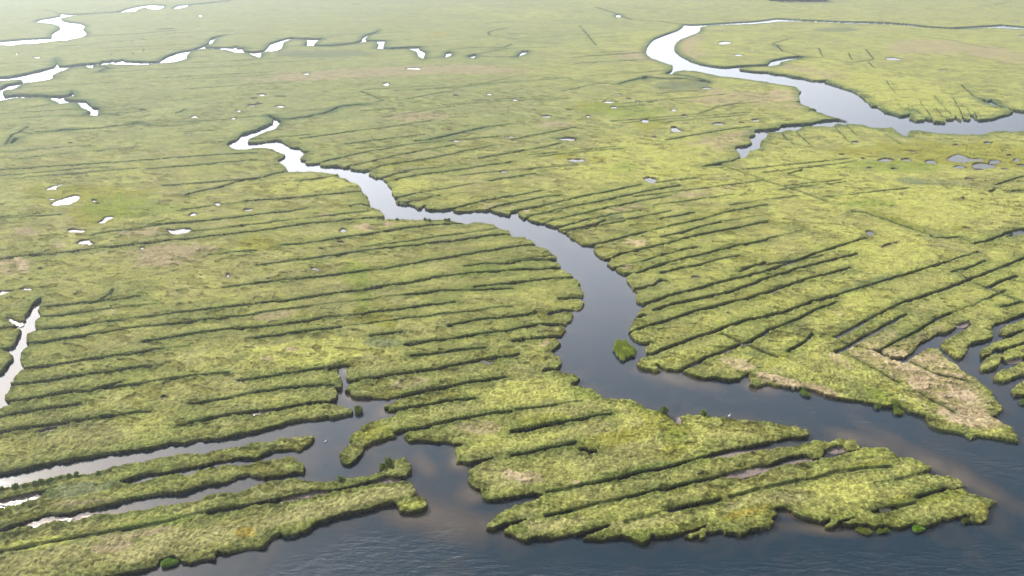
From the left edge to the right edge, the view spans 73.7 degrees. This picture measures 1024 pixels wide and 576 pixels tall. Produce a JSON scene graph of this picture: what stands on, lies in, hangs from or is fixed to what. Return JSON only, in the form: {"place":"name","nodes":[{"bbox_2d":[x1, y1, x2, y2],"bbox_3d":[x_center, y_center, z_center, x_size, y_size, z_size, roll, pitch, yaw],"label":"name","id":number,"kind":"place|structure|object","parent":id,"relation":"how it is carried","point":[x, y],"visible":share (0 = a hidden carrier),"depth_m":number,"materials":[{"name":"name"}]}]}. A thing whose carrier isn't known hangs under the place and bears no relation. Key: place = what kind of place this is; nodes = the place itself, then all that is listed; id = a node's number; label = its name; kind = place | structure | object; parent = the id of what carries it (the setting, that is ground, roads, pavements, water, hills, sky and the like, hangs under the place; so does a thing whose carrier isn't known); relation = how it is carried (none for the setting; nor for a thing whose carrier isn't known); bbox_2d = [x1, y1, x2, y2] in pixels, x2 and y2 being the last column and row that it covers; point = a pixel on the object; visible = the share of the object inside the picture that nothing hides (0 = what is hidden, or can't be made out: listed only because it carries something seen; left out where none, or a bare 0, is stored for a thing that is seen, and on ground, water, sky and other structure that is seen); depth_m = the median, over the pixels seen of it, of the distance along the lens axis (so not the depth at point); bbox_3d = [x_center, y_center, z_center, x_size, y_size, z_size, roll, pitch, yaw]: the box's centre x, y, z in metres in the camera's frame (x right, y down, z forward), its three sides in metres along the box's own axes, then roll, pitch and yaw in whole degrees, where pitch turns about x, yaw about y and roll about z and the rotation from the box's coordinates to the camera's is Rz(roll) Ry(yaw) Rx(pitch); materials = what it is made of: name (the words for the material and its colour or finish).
{"place":"outdoors","nodes":[
{"label":"outdoors","id":0,"kind":"place"},
{"bbox_2d":[52,195,78,205],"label":"pond","id":1,"kind":"structure","parent":0,"point":[69,200],"depth_m":278.36,"materials":[{"name":"white liquid"}]},
{"bbox_2d":[68,229,84,232],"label":"pond","id":2,"kind":"structure","parent":0,"point":[74,230],"depth_m":251.56,"materials":[{"name":"white liquid"}]},
{"bbox_2d":[77,240,92,245],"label":"pond","id":3,"kind":"structure","parent":0,"point":[88,242],"depth_m":242.45,"materials":[{"name":"white liquid"}]},
{"bbox_2d":[98,216,113,222],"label":"pond","id":4,"kind":"structure","parent":0,"point":[106,219],"depth_m":261.37,"materials":[{"name":"white liquid"}]},
{"bbox_2d":[168,229,190,234],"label":"pond","id":5,"kind":"structure","parent":0,"point":[180,231],"depth_m":251.14,"materials":[{"name":"white liquid"}]},
{"bbox_2d":[0,0,1023,575],"bbox_3d":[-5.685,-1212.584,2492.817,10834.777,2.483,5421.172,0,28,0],"label":"marsh ground","id":6,"kind":"structure","parent":0,"point":[578,62],"depth_m":242.81,"materials":[{"name":"green plant"}]},
{"bbox_2d":[11,482,18,488],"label":"shrub","id":7,"kind":"object","parent":6,"relation":"on","point":[15,484],"visible":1,"depth_m":136.09,"materials":[{"name":"green plant"}]},
{"bbox_2d":[384,457,392,464],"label":"shrub","id":8,"kind":"object","parent":6,"relation":"on","point":[388,460],"visible":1,"depth_m":142.08,"materials":[{"name":"green plant"}]},
{"bbox_2d":[660,406,668,413],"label":"shrub","id":9,"kind":"object","parent":6,"relation":"on","point":[664,409],"visible":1,"depth_m":156.68,"materials":[{"name":"green plant"}]},
{"bbox_2d":[699,409,706,415],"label":"shrub","id":10,"kind":"object","parent":6,"relation":"on","point":[703,412],"visible":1,"depth_m":156.21,"materials":[{"name":"green plant"}]},
{"bbox_2d":[770,0,827,1],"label":"distant wood","id":11,"kind":"object","parent":6,"relation":"on","point":[800,0],"visible":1,"depth_m":995.67,"materials":[{"name":"grey"}]},
{"bbox_2d":[0,1,1023,575],"bbox_3d":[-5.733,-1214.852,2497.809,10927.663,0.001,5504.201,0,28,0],"label":"tidal water","id":12,"kind":"structure","parent":0,"point":[446,533],"depth_m":144.16,"materials":[{"name":"grey liquid"}]},
{"bbox_2d":[160,557,178,567],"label":"grass islet","id":13,"kind":"object","parent":12,"relation":"in","point":[167,563],"depth_m":120.49,"materials":[{"name":"green plant"}]},
{"bbox_2d":[354,405,362,414],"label":"grass islet","id":14,"kind":"object","parent":12,"relation":"in","point":[358,410],"depth_m":157.98,"materials":[{"name":"green plant"}]},
{"bbox_2d":[612,338,636,361],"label":"grass islet","id":15,"kind":"object","parent":12,"relation":"in","point":[623,349],"depth_m":180.25,"materials":[{"name":"green plant"}]},
{"bbox_2d":[800,389,811,397],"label":"grass islet","id":16,"kind":"object","parent":12,"relation":"on","point":[804,393],"depth_m":163.99,"materials":[{"name":"green plant"}]},
{"bbox_2d":[855,527,872,534],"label":"grass islet","id":17,"kind":"object","parent":12,"relation":"in","point":[863,531],"depth_m":127.00,"materials":[{"name":"green plant"}]},
{"bbox_2d":[873,403,881,409],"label":"grass islet","id":18,"kind":"object","parent":12,"relation":"in","point":[877,406],"depth_m":159.61,"materials":[{"name":"green plant"}]},
{"bbox_2d":[876,527,883,533],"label":"grass islet","id":19,"kind":"object","parent":12,"relation":"in","point":[879,531],"depth_m":126.98,"materials":[{"name":"green plant"}]},
{"bbox_2d":[892,400,898,409],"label":"grass islet","id":20,"kind":"object","parent":12,"relation":"in","point":[895,404],"depth_m":159.78,"materials":[{"name":"green plant"}]},
{"bbox_2d":[892,407,903,415],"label":"grass islet","id":21,"kind":"object","parent":12,"relation":"in","point":[898,411],"depth_m":157.86,"materials":[{"name":"green plant"}]},
{"bbox_2d":[911,525,925,532],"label":"grass islet","id":22,"kind":"object","parent":12,"relation":"in","point":[917,529],"depth_m":127.33,"materials":[{"name":"green plant"}]},
{"bbox_2d":[961,517,969,524],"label":"grass islet","id":23,"kind":"object","parent":12,"relation":"in","point":[965,521],"depth_m":129.09,"materials":[{"name":"plant"}]},
{"bbox_2d":[560,138,573,140],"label":"pond","id":24,"kind":"structure","parent":0,"point":[570,139],"depth_m":358.69,"materials":[{"name":"white liquid"}]},
{"bbox_2d":[568,159,584,161],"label":"pond","id":25,"kind":"structure","parent":0,"point":[574,160],"depth_m":326.75,"materials":[{"name":"white liquid"}]},
{"bbox_2d":[644,178,655,182],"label":"pond","id":26,"kind":"structure","parent":0,"point":[651,180],"depth_m":301.21,"materials":[{"name":"grey liquid"}]},
{"bbox_2d":[671,127,681,131],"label":"pond","id":27,"kind":"structure","parent":0,"point":[674,129],"depth_m":376.21,"materials":[{"name":"white liquid"}]},
{"bbox_2d":[879,508,890,512],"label":"pond","id":28,"kind":"structure","parent":0,"point":[883,510],"depth_m":131.54,"materials":[{"name":"grey liquid"}]},
{"bbox_2d":[925,160,936,163],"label":"pond","id":29,"kind":"structure","parent":0,"point":[931,161],"depth_m":324.01,"materials":[{"name":"grey liquid"}]},
{"bbox_2d":[947,154,982,162],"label":"pond","id":30,"kind":"structure","parent":0,"point":[960,158],"depth_m":328.14,"materials":[{"name":"grey liquid"}]},
{"bbox_2d":[973,163,995,169],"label":"pond","id":31,"kind":"structure","parent":0,"point":[981,166],"depth_m":318.65,"materials":[{"name":"grey liquid"}]},
{"bbox_2d":[989,160,1001,164],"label":"pond","id":32,"kind":"structure","parent":0,"point":[993,162],"depth_m":324.01,"materials":[{"name":"grey liquid"}]}
]}

